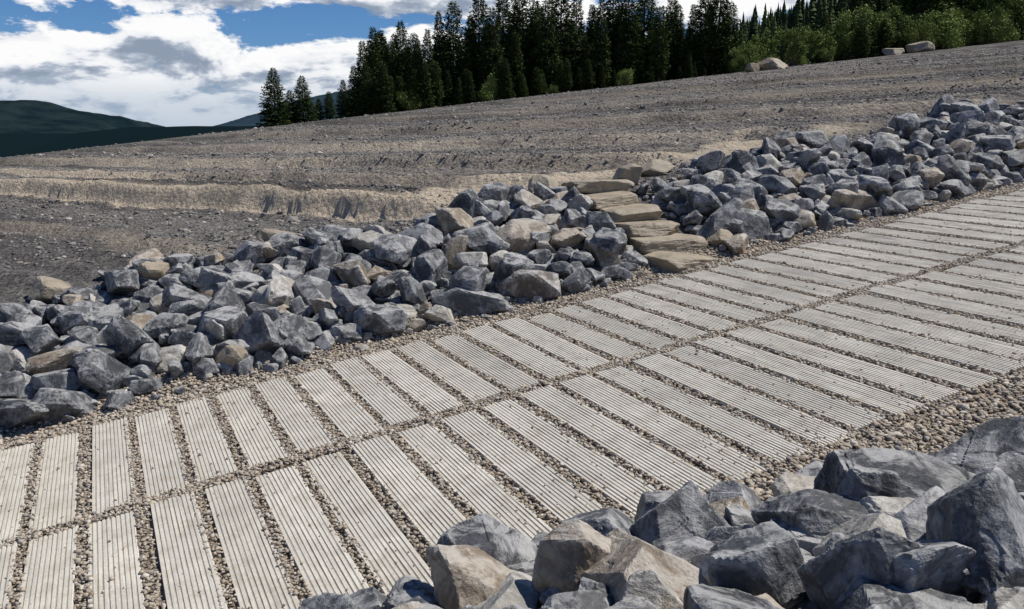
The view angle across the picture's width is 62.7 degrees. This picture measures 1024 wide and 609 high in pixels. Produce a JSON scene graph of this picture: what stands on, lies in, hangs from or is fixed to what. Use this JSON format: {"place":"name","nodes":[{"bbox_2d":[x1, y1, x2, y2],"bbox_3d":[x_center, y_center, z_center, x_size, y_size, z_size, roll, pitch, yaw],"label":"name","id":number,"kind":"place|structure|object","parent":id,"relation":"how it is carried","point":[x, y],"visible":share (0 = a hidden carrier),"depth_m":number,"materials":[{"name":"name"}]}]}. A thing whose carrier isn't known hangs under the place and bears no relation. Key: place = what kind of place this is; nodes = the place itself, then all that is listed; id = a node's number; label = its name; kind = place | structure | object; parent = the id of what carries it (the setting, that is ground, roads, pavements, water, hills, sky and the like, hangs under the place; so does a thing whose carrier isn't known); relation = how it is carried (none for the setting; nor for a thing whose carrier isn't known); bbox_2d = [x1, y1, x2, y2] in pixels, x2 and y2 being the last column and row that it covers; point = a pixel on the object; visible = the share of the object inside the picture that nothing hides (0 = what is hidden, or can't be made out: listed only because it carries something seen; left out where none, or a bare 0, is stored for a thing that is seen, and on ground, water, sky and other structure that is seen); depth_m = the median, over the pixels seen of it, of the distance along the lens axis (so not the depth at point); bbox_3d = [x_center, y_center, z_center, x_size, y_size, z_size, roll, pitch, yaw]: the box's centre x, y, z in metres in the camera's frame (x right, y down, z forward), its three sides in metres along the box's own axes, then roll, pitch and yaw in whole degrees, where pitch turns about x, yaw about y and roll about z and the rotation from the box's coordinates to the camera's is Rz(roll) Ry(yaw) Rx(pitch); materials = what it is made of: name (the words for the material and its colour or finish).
{"place":"outdoors","nodes":[
{"label":"outdoors","id":0,"kind":"place"},
{"bbox_2d":[0,100,164,133],"bbox_3d":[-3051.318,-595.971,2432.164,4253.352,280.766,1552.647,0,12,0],"label":"mountain","id":1,"kind":"structure","parent":0,"point":[27,116],"depth_m":2268.99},
{"bbox_2d":[215,90,353,125],"bbox_3d":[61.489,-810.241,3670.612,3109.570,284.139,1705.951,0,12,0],"label":"mountain","id":2,"kind":"structure","parent":0,"point":[251,120],"depth_m":3384.87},
{"bbox_2d":[0,0,837,126],"label":"sky","id":3,"kind":"structure","parent":0,"point":[167,63],"materials":[{"name":"white"}]},
{"bbox_2d":[0,40,1023,608],"bbox_3d":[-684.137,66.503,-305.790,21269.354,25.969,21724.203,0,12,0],"label":"ground","id":4,"kind":"structure","parent":0,"point":[336,202],"depth_m":18.63,"materials":[{"name":"gravel"}]},
{"bbox_2d":[255,68,293,127],"bbox_3d":[-12.489,-10.804,43.989,2.023,3.172,2.016,0,12,-1],"label":"pine tree","id":5,"kind":"object","parent":4,"relation":"on","point":[272,106],"visible":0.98,"depth_m":43.86,"materials":[{"name":"green plant"}]},
{"bbox_2d":[286,75,318,123],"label":"pine tree","id":6,"kind":"object","parent":4,"relation":"on","point":[298,110],"visible":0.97,"depth_m":45.02,"materials":[{"name":"green plant"}]},
{"bbox_2d":[322,91,336,119],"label":"pine tree","id":7,"kind":"object","parent":4,"relation":"on","point":[328,109],"visible":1,"depth_m":45.97,"materials":[{"name":"green plant"}]},
{"bbox_2d":[334,80,349,118],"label":"pine tree","id":8,"kind":"object","parent":4,"relation":"on","point":[340,100],"visible":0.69,"depth_m":47.08,"materials":[{"name":"green plant"}]},
{"bbox_2d":[343,66,360,117],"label":"young spruce tree","id":9,"kind":"object","parent":4,"relation":"on","point":[351,103],"visible":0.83,"depth_m":46.40,"materials":[{"name":"green plant"}]},
{"bbox_2d":[353,40,367,98],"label":"spruce tree","id":10,"kind":"object","parent":4,"relation":"on","point":[362,58],"visible":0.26,"depth_m":54.74,"materials":[{"name":"green plant"}]},
{"bbox_2d":[352,72,376,116],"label":"young spruce tree","id":11,"kind":"object","parent":4,"relation":"on","point":[365,109],"visible":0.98,"depth_m":45.43,"materials":[{"name":"green plant"}]},
{"bbox_2d":[361,26,385,112],"bbox_3d":[-7.910,-13.368,48.507,2.021,5.143,1.969,-3,13,-10],"label":"spruce tree","id":12,"kind":"object","parent":4,"relation":"on","point":[371,62],"visible":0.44,"depth_m":48.18,"materials":[{"name":"green plant"}]},
{"bbox_2d":[368,32,397,110],"bbox_3d":[-8.022,-14.199,52.081,2.886,5.236,2.940,-3,12,-16],"label":"spruce tree","id":13,"kind":"object","parent":4,"relation":"on","point":[382,40],"visible":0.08,"depth_m":51.78,"materials":[{"name":"green plant"}]},
{"bbox_2d":[371,61,396,113],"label":"young spruce tree","id":14,"kind":"object","parent":4,"relation":"on","point":[382,99],"visible":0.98,"depth_m":45.31,"materials":[{"name":"green plant"}]},
{"bbox_2d":[382,41,400,109],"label":"spruce tree","id":15,"kind":"object","parent":4,"relation":"on","point":[392,68],"visible":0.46,"depth_m":49.80,"materials":[{"name":"green plant"}]},
{"bbox_2d":[389,20,410,111],"bbox_3d":[-6.764,-14.556,51.847,2.428,5.744,2.461,8,15,35],"label":"spruce tree","id":16,"kind":"object","parent":4,"relation":"on","point":[400,30],"visible":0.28,"depth_m":51.29,"materials":[{"name":"green plant"}]},
{"bbox_2d":[392,75,407,111],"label":"young spruce tree","id":17,"kind":"object","parent":4,"relation":"on","point":[398,81],"visible":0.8,"depth_m":46.85,"materials":[{"name":"green plant"}]},
{"bbox_2d":[398,33,422,89],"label":"spruce tree","id":18,"kind":"object","parent":4,"relation":"on","point":[409,44],"visible":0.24,"depth_m":49.71,"materials":[{"name":"green plant"}]},
{"bbox_2d":[395,85,425,110],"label":"willow shrub","id":19,"kind":"object","parent":4,"relation":"on","point":[401,96],"visible":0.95,"depth_m":46.63,"materials":[{"name":"green plant"}]},
{"bbox_2d":[402,38,422,110],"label":"spruce tree","id":20,"kind":"object","parent":4,"relation":"on","point":[414,65],"visible":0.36,"depth_m":48.22,"materials":[{"name":"green plant"}]},
{"bbox_2d":[404,68,425,110],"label":"young spruce tree","id":21,"kind":"object","parent":4,"relation":"on","point":[416,87],"visible":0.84,"depth_m":46.73,"materials":[{"name":"green plant"}]},
{"bbox_2d":[416,61,435,108],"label":"young spruce tree","id":22,"kind":"object","parent":4,"relation":"on","point":[425,82],"visible":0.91,"depth_m":46.86,"materials":[{"name":"green plant"}]},
{"bbox_2d":[418,29,440,104],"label":"spruce tree","id":23,"kind":"object","parent":4,"relation":"on","point":[426,52],"visible":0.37,"depth_m":47.91,"materials":[{"name":"green plant"}]},
{"bbox_2d":[426,61,444,106],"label":"young spruce tree","id":24,"kind":"object","parent":4,"relation":"on","point":[437,88],"visible":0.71,"depth_m":47.71,"materials":[{"name":"green plant"}]},
{"bbox_2d":[429,10,449,105],"bbox_3d":[-4.426,-14.625,50.619,1.838,5.887,1.887,6,13,29],"label":"spruce tree","id":25,"kind":"object","parent":4,"relation":"on","point":[436,49],"visible":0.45,"depth_m":50.23,"materials":[{"name":"green plant"}]},
{"bbox_2d":[440,71,454,106],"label":"young spruce tree","id":26,"kind":"object","parent":4,"relation":"on","point":[448,98],"visible":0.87,"depth_m":49.45,"materials":[{"name":"green plant"}]},
{"bbox_2d":[435,1,473,104],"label":"spruce tree","id":27,"kind":"object","parent":4,"relation":"on","point":[458,44],"visible":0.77,"depth_m":49.95,"materials":[{"name":"green plant"}]},
{"bbox_2d":[452,77,463,104],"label":"young spruce tree","id":28,"kind":"object","parent":4,"relation":"on","point":[458,95],"visible":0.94,"depth_m":48.41,"materials":[{"name":"green plant"}]},
{"bbox_2d":[462,71,477,103],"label":"young spruce tree","id":29,"kind":"object","parent":4,"relation":"on","point":[470,88],"visible":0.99,"depth_m":48.62,"materials":[{"name":"green plant"}]},
{"bbox_2d":[459,0,497,103],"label":"spruce tree","id":30,"kind":"object","parent":4,"relation":"on","point":[477,27],"visible":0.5,"depth_m":50.38,"materials":[{"name":"green plant"}]},
{"bbox_2d":[474,63,487,101],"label":"young spruce tree","id":31,"kind":"object","parent":4,"relation":"on","point":[481,80],"visible":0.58,"depth_m":50.01,"materials":[{"name":"green plant"}]},
{"bbox_2d":[28,41,934,365],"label":"sandstone boulders","id":32,"kind":"object","parent":4,"relation":"on","point":[46,287],"visible":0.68,"depth_m":11.78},
{"bbox_2d":[475,6,504,98],"bbox_3d":[-1.209,-14.836,50.242,2.090,5.697,1.990,-1,12,-4],"label":"spruce tree","id":33,"kind":"object","parent":4,"relation":"on","point":[491,47],"visible":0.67,"depth_m":49.86,"materials":[{"name":"green plant"}]},
{"bbox_2d":[477,73,510,100],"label":"willow shrub","id":34,"kind":"object","parent":4,"relation":"on","point":[488,92],"visible":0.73,"depth_m":48.95,"materials":[{"name":"green plant"}]},
{"bbox_2d":[495,60,510,97],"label":"young spruce tree","id":35,"kind":"object","parent":4,"relation":"on","point":[500,70],"visible":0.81,"depth_m":48.89,"materials":[{"name":"green plant"}]},
{"bbox_2d":[497,59,514,99],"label":"young spruce tree","id":36,"kind":"object","parent":4,"relation":"on","point":[510,94],"visible":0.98,"depth_m":48.74,"materials":[{"name":"green plant"}]},
{"bbox_2d":[490,0,524,98],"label":"spruce tree","id":37,"kind":"object","parent":4,"relation":"on","point":[503,11],"visible":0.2,"depth_m":54.71,"materials":[{"name":"green plant"}]},
{"bbox_2d":[0,189,1023,608],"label":"concrete boat ramp","id":38,"kind":"structure","parent":4,"relation":"on","point":[316,549],"depth_m":6.88,"materials":[{"name":"concrete"}]},
{"bbox_2d":[0,190,1023,608],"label":"stray pebbles","id":39,"kind":"object","parent":38,"relation":"on","point":[578,422],"visible":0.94,"depth_m":6.54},
{"bbox_2d":[0,94,1023,438],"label":"riprap rocks","id":40,"kind":"object","parent":4,"relation":"on","point":[500,242],"visible":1,"depth_m":10.78,"materials":[{"name":"stone"}]},
{"bbox_2d":[0,47,1023,269],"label":"hillside stones","id":41,"kind":"object","parent":4,"relation":"on","point":[291,219],"visible":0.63,"depth_m":21.55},
{"bbox_2d":[0,170,1023,450],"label":"verge gravel","id":42,"kind":"structure","parent":4,"relation":"on","point":[196,392],"depth_m":9.62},
{"bbox_2d":[506,32,525,97],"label":"spruce tree","id":43,"kind":"object","parent":4,"relation":"on","point":[518,67],"visible":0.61,"depth_m":51.77,"materials":[{"name":"green plant"}]},
{"bbox_2d":[498,0,536,93],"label":"spruce tree","id":44,"kind":"object","parent":4,"relation":"on","point":[526,53],"visible":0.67,"depth_m":53.63,"materials":[{"name":"green plant"}]},
{"bbox_2d":[517,75,528,97],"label":"young spruce tree","id":45,"kind":"object","parent":4,"relation":"on","point":[522,90],"visible":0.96,"depth_m":49.51,"materials":[{"name":"green plant"}]},
{"bbox_2d":[525,7,546,95],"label":"spruce tree","id":46,"kind":"object","parent":4,"relation":"on","point":[535,21],"visible":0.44,"depth_m":54.09,"materials":[{"name":"green plant"}]},
{"bbox_2d":[530,67,544,95],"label":"young spruce tree","id":47,"kind":"object","parent":4,"relation":"on","point":[536,90],"visible":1,"depth_m":50.81,"materials":[{"name":"green plant"}]},
{"bbox_2d":[531,0,563,88],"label":"spruce tree","id":48,"kind":"object","parent":4,"relation":"on","point":[549,39],"visible":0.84,"depth_m":52.74,"materials":[{"name":"green plant"}]},
{"bbox_2d":[553,60,563,92],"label":"young spruce tree","id":49,"kind":"object","parent":4,"relation":"on","point":[558,83],"visible":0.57,"depth_m":51.33,"materials":[{"name":"green plant"}]},
{"bbox_2d":[543,0,584,86],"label":"spruce tree","id":50,"kind":"object","parent":4,"relation":"on","point":[564,43],"visible":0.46,"depth_m":53.66,"materials":[{"name":"green plant"}]},
{"bbox_2d":[559,60,573,91],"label":"young spruce tree","id":51,"kind":"object","parent":4,"relation":"on","point":[565,76],"visible":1,"depth_m":50.17,"materials":[{"name":"green plant"}]},
{"bbox_2d":[568,0,585,91],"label":"spruce tree","id":52,"kind":"object","parent":4,"relation":"on","point":[578,15],"visible":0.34,"depth_m":54.91,"materials":[{"name":"green plant"}]},
{"bbox_2d":[573,67,584,90],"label":"young spruce tree","id":53,"kind":"object","parent":4,"relation":"on","point":[577,83],"visible":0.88,"depth_m":52.44,"materials":[{"name":"green plant"}]},
{"bbox_2d":[570,22,593,91],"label":"spruce tree","id":54,"kind":"object","parent":4,"relation":"on","point":[584,56],"visible":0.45,"depth_m":54.82,"materials":[{"name":"green plant"}]},
{"bbox_2d":[580,59,595,89],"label":"young spruce tree","id":55,"kind":"object","parent":4,"relation":"on","point":[587,82],"visible":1,"depth_m":51.62,"materials":[{"name":"green plant"}]},
{"bbox_2d":[580,4,599,88],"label":"spruce tree","id":56,"kind":"object","parent":4,"relation":"on","point":[591,24],"visible":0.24,"depth_m":57.62,"materials":[{"name":"green plant"}]},
{"bbox_2d":[588,0,612,88],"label":"spruce tree","id":57,"kind":"object","parent":4,"relation":"on","point":[602,56],"visible":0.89,"depth_m":53.02,"materials":[{"name":"green plant"}]},
{"bbox_2d":[592,12,619,85],"bbox_3d":[6.454,-16.837,56.053,2.465,5.079,2.345,2,13,12],"label":"spruce tree","id":58,"kind":"object","parent":4,"relation":"on","point":[616,37],"visible":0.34,"depth_m":55.44,"materials":[{"name":"green plant"}]},
{"bbox_2d":[602,0,626,86],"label":"spruce tree","id":59,"kind":"object","parent":4,"relation":"on","point":[609,9],"visible":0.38,"depth_m":55.33,"materials":[{"name":"green plant"}]},
{"bbox_2d":[616,68,634,85],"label":"willow shrub","id":60,"kind":"object","parent":4,"relation":"on","point":[625,77],"visible":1,"depth_m":51.55,"materials":[{"name":"green plant"}]},
{"bbox_2d":[610,0,652,85],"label":"spruce tree","id":61,"kind":"object","parent":4,"relation":"on","point":[634,52],"visible":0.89,"depth_m":54.40,"materials":[{"name":"green plant"}]},
{"bbox_2d":[561,179,717,273],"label":"stone steps","id":62,"kind":"structure","parent":4,"relation":"on","point":[660,244],"depth_m":11.91,"materials":[{"name":"stone"}]},
{"bbox_2d":[630,0,658,78],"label":"spruce tree","id":63,"kind":"object","parent":4,"relation":"on","point":[648,22],"visible":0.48,"depth_m":55.49,"materials":[{"name":"green plant"}]},
{"bbox_2d":[648,5,672,81],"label":"spruce tree","id":64,"kind":"object","parent":4,"relation":"on","point":[658,59],"visible":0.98,"depth_m":54.63,"materials":[{"name":"green plant"}]},
{"bbox_2d":[300,416,1023,608],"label":"riprap rocks","id":65,"kind":"object","parent":4,"relation":"on","point":[873,528],"visible":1,"depth_m":3.49,"materials":[{"name":"stone"}]},
{"bbox_2d":[663,0,683,79],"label":"spruce tree","id":66,"kind":"object","parent":4,"relation":"on","point":[676,42],"visible":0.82,"depth_m":59.82,"materials":[{"name":"green plant"}]},
{"bbox_2d":[682,53,693,78],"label":"young spruce tree","id":67,"kind":"object","parent":4,"relation":"on","point":[688,71],"visible":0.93,"depth_m":54.85,"materials":[{"name":"green plant"}]},
{"bbox_2d":[677,4,703,76],"bbox_3d":[12.450,-18.086,58.108,1.956,5.172,1.905,10,15,41],"label":"spruce tree","id":68,"kind":"object","parent":4,"relation":"on","point":[687,40],"visible":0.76,"depth_m":57.94,"materials":[{"name":"green plant"}]},
{"bbox_2d":[691,0,719,75],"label":"spruce tree","id":69,"kind":"object","parent":4,"relation":"on","point":[700,14],"visible":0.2,"depth_m":59.52,"materials":[{"name":"green plant"}]},
{"bbox_2d":[692,0,734,75],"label":"spruce tree","id":70,"kind":"object","parent":4,"relation":"on","point":[714,46],"visible":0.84,"depth_m":57.39,"materials":[{"name":"green plant"}]},
{"bbox_2d":[721,4,745,72],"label":"spruce tree","id":71,"kind":"object","parent":4,"relation":"on","point":[734,26],"visible":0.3,"depth_m":61.92,"materials":[{"name":"green plant"}]},
{"bbox_2d":[728,57,744,72],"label":"willow shrub","id":72,"kind":"object","parent":4,"relation":"on","point":[735,66],"visible":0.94,"depth_m":56.42,"materials":[{"name":"green plant"}]},
{"bbox_2d":[728,46,750,71],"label":"willow shrub","id":73,"kind":"object","parent":4,"relation":"on","point":[743,56],"visible":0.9,"depth_m":56.37,"materials":[{"name":"green plant"}]},
{"bbox_2d":[731,39,770,62],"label":"willow shrub","id":74,"kind":"object","parent":4,"relation":"on","point":[760,51],"visible":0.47,"depth_m":56.87,"materials":[{"name":"green plant"}]},
{"bbox_2d":[743,35,780,61],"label":"willow shrub","id":75,"kind":"object","parent":4,"relation":"on","point":[770,44],"visible":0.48,"depth_m":57.58,"materials":[{"name":"green plant"}]},
{"bbox_2d":[760,26,791,61],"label":"willow shrub","id":76,"kind":"object","parent":4,"relation":"on","point":[781,39],"visible":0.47,"depth_m":60.35,"materials":[{"name":"green plant"}]},
{"bbox_2d":[783,25,811,66],"bbox_3d":[19.140,-17.308,56.434,1.817,2.999,2.531,5,13,24],"label":"willow shrub","id":77,"kind":"object","parent":4,"relation":"on","point":[796,47],"visible":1,"depth_m":56.01,"materials":[{"name":"green plant"}]},
{"bbox_2d":[784,29,823,64],"bbox_3d":[20.838,-18.316,60.028,2.772,2.800,1.972,2,12,10],"label":"willow shrub","id":78,"kind":"object","parent":4,"relation":"on","point":[815,38],"visible":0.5,"depth_m":59.66,"materials":[{"name":"green plant"}]},
{"bbox_2d":[717,0,893,66],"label":"distant forest","id":79,"kind":"object","parent":4,"relation":"on","point":[799,14],"visible":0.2,"depth_m":240.85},
{"bbox_2d":[796,24,840,63],"bbox_3d":[22.455,-19.008,61.612,4.097,3.021,3.630,4,12,19],"label":"willow shrub","id":80,"kind":"object","parent":4,"relation":"on","point":[825,40],"visible":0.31,"depth_m":61.17,"materials":[{"name":"green plant"}]},
{"bbox_2d":[629,366,1023,519],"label":"verge gravel","id":81,"kind":"structure","parent":4,"relation":"on","point":[894,433],"depth_m":5.94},
{"bbox_2d":[818,45,835,62],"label":"willow shrub","id":82,"kind":"object","parent":4,"relation":"on","point":[826,56],"visible":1,"depth_m":58.23,"materials":[{"name":"green plant"}]},
{"bbox_2d":[830,7,874,59],"bbox_3d":[23.977,-19.025,59.402,2.354,3.776,3.276,-10,15,-38],"label":"willow shrub","id":83,"kind":"object","parent":4,"relation":"on","point":[842,24],"visible":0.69,"depth_m":59.19,"materials":[{"name":"green plant"}]},
{"bbox_2d":[845,0,862,58],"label":"spruce tree","id":84,"kind":"object","parent":4,"relation":"on","point":[853,3],"visible":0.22,"depth_m":67.49,"materials":[{"name":"green plant"}]},
{"bbox_2d":[849,18,873,58],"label":"young spruce tree","id":85,"kind":"object","parent":4,"relation":"on","point":[860,51],"visible":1,"depth_m":57.90,"materials":[{"name":"green plant"}]},
{"bbox_2d":[865,19,880,57],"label":"young spruce tree","id":86,"kind":"object","parent":4,"relation":"on","point":[873,47],"visible":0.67,"depth_m":58.72,"materials":[{"name":"green plant"}]},
{"bbox_2d":[851,1,902,53],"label":"willow shrub","id":87,"kind":"object","parent":4,"relation":"on","point":[895,10],"visible":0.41,"depth_m":59.34,"materials":[{"name":"green plant"}]},
{"bbox_2d":[873,0,889,53],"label":"spruce tree","id":88,"kind":"object","parent":4,"relation":"on","point":[880,7],"visible":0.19,"depth_m":68.45,"materials":[{"name":"green plant"}]},
{"bbox_2d":[875,20,892,56],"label":"young spruce tree","id":89,"kind":"object","parent":4,"relation":"on","point":[883,43],"visible":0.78,"depth_m":58.99,"materials":[{"name":"green plant"}]},
{"bbox_2d":[889,13,905,47],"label":"young spruce tree","id":90,"kind":"object","parent":4,"relation":"on","point":[898,45],"visible":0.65,"depth_m":59.55,"materials":[{"name":"green plant"}]},
{"bbox_2d":[888,14,940,53],"bbox_3d":[28.816,-19.402,60.595,4.090,2.889,3.623,4,12,19],"label":"willow shrub","id":91,"kind":"object","parent":4,"relation":"on","point":[907,25],"visible":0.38,"depth_m":59.94,"materials":[{"name":"green plant"}]},
{"bbox_2d":[877,0,956,48],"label":"willow shrub","id":92,"kind":"object","parent":4,"relation":"on","point":[907,6],"visible":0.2,"depth_m":63.16,"materials":[{"name":"green plant"}]},
{"bbox_2d":[902,28,934,46],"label":"willow shrub","id":93,"kind":"object","parent":4,"relation":"on","point":[909,39],"visible":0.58,"depth_m":59.29,"materials":[{"name":"green plant"}]},
{"bbox_2d":[900,18,941,50],"bbox_3d":[29.443,-19.313,60.411,2.819,2.598,3.182,0,11,6],"label":"willow shrub","id":94,"kind":"object","parent":4,"relation":"on","point":[932,37],"visible":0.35,"depth_m":59.74,"materials":[{"name":"green plant"}]},
{"bbox_2d":[914,12,967,49],"bbox_3d":[30.530,-19.721,60.900,4.520,2.925,4.078,6,13,28],"label":"willow shrub","id":95,"kind":"object","parent":4,"relation":"on","point":[949,29],"visible":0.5,"depth_m":59.95,"materials":[{"name":"green plant"}]},
{"bbox_2d":[918,2,972,49],"bbox_3d":[31.607,-20.243,61.674,3.938,3.512,2.866,-5,13,-24],"label":"willow shrub","id":96,"kind":"object","parent":4,"relation":"on","point":[948,14],"visible":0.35,"depth_m":61.10,"materials":[{"name":"green plant"}]},
{"bbox_2d":[936,25,964,48],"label":"willow shrub","id":97,"kind":"object","parent":4,"relation":"on","point":[956,45],"visible":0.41,"depth_m":60.66,"materials":[{"name":"green plant"}]},
{"bbox_2d":[945,0,986,45],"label":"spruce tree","id":98,"kind":"object","parent":4,"relation":"on","point":[960,3],"visible":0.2,"depth_m":64.24,"materials":[{"name":"green plant"}]},
{"bbox_2d":[973,24,996,44],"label":"willow shrub","id":99,"kind":"object","parent":4,"relation":"on","point":[980,38],"visible":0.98,"depth_m":62.16,"materials":[{"name":"green plant"}]},
{"bbox_2d":[969,5,1023,43],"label":"willow shrub","id":100,"kind":"object","parent":4,"relation":"on","point":[981,21],"visible":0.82,"depth_m":62.18,"materials":[{"name":"green plant"}]},
{"bbox_2d":[979,0,1015,31],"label":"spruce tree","id":101,"kind":"object","parent":4,"relation":"on","point":[1011,4],"visible":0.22,"depth_m":64.47,"materials":[{"name":"green plant"}]},
{"bbox_2d":[988,0,1021,41],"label":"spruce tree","id":102,"kind":"object","parent":4,"relation":"on","point":[1016,6],"visible":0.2,"depth_m":64.38,"materials":[{"name":"green plant"}]},
{"bbox_2d":[0,190,1023,608],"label":"gap gravel","id":103,"kind":"structure","parent":0,"point":[84,520],"depth_m":7.07,"materials":[{"name":"gravel"}]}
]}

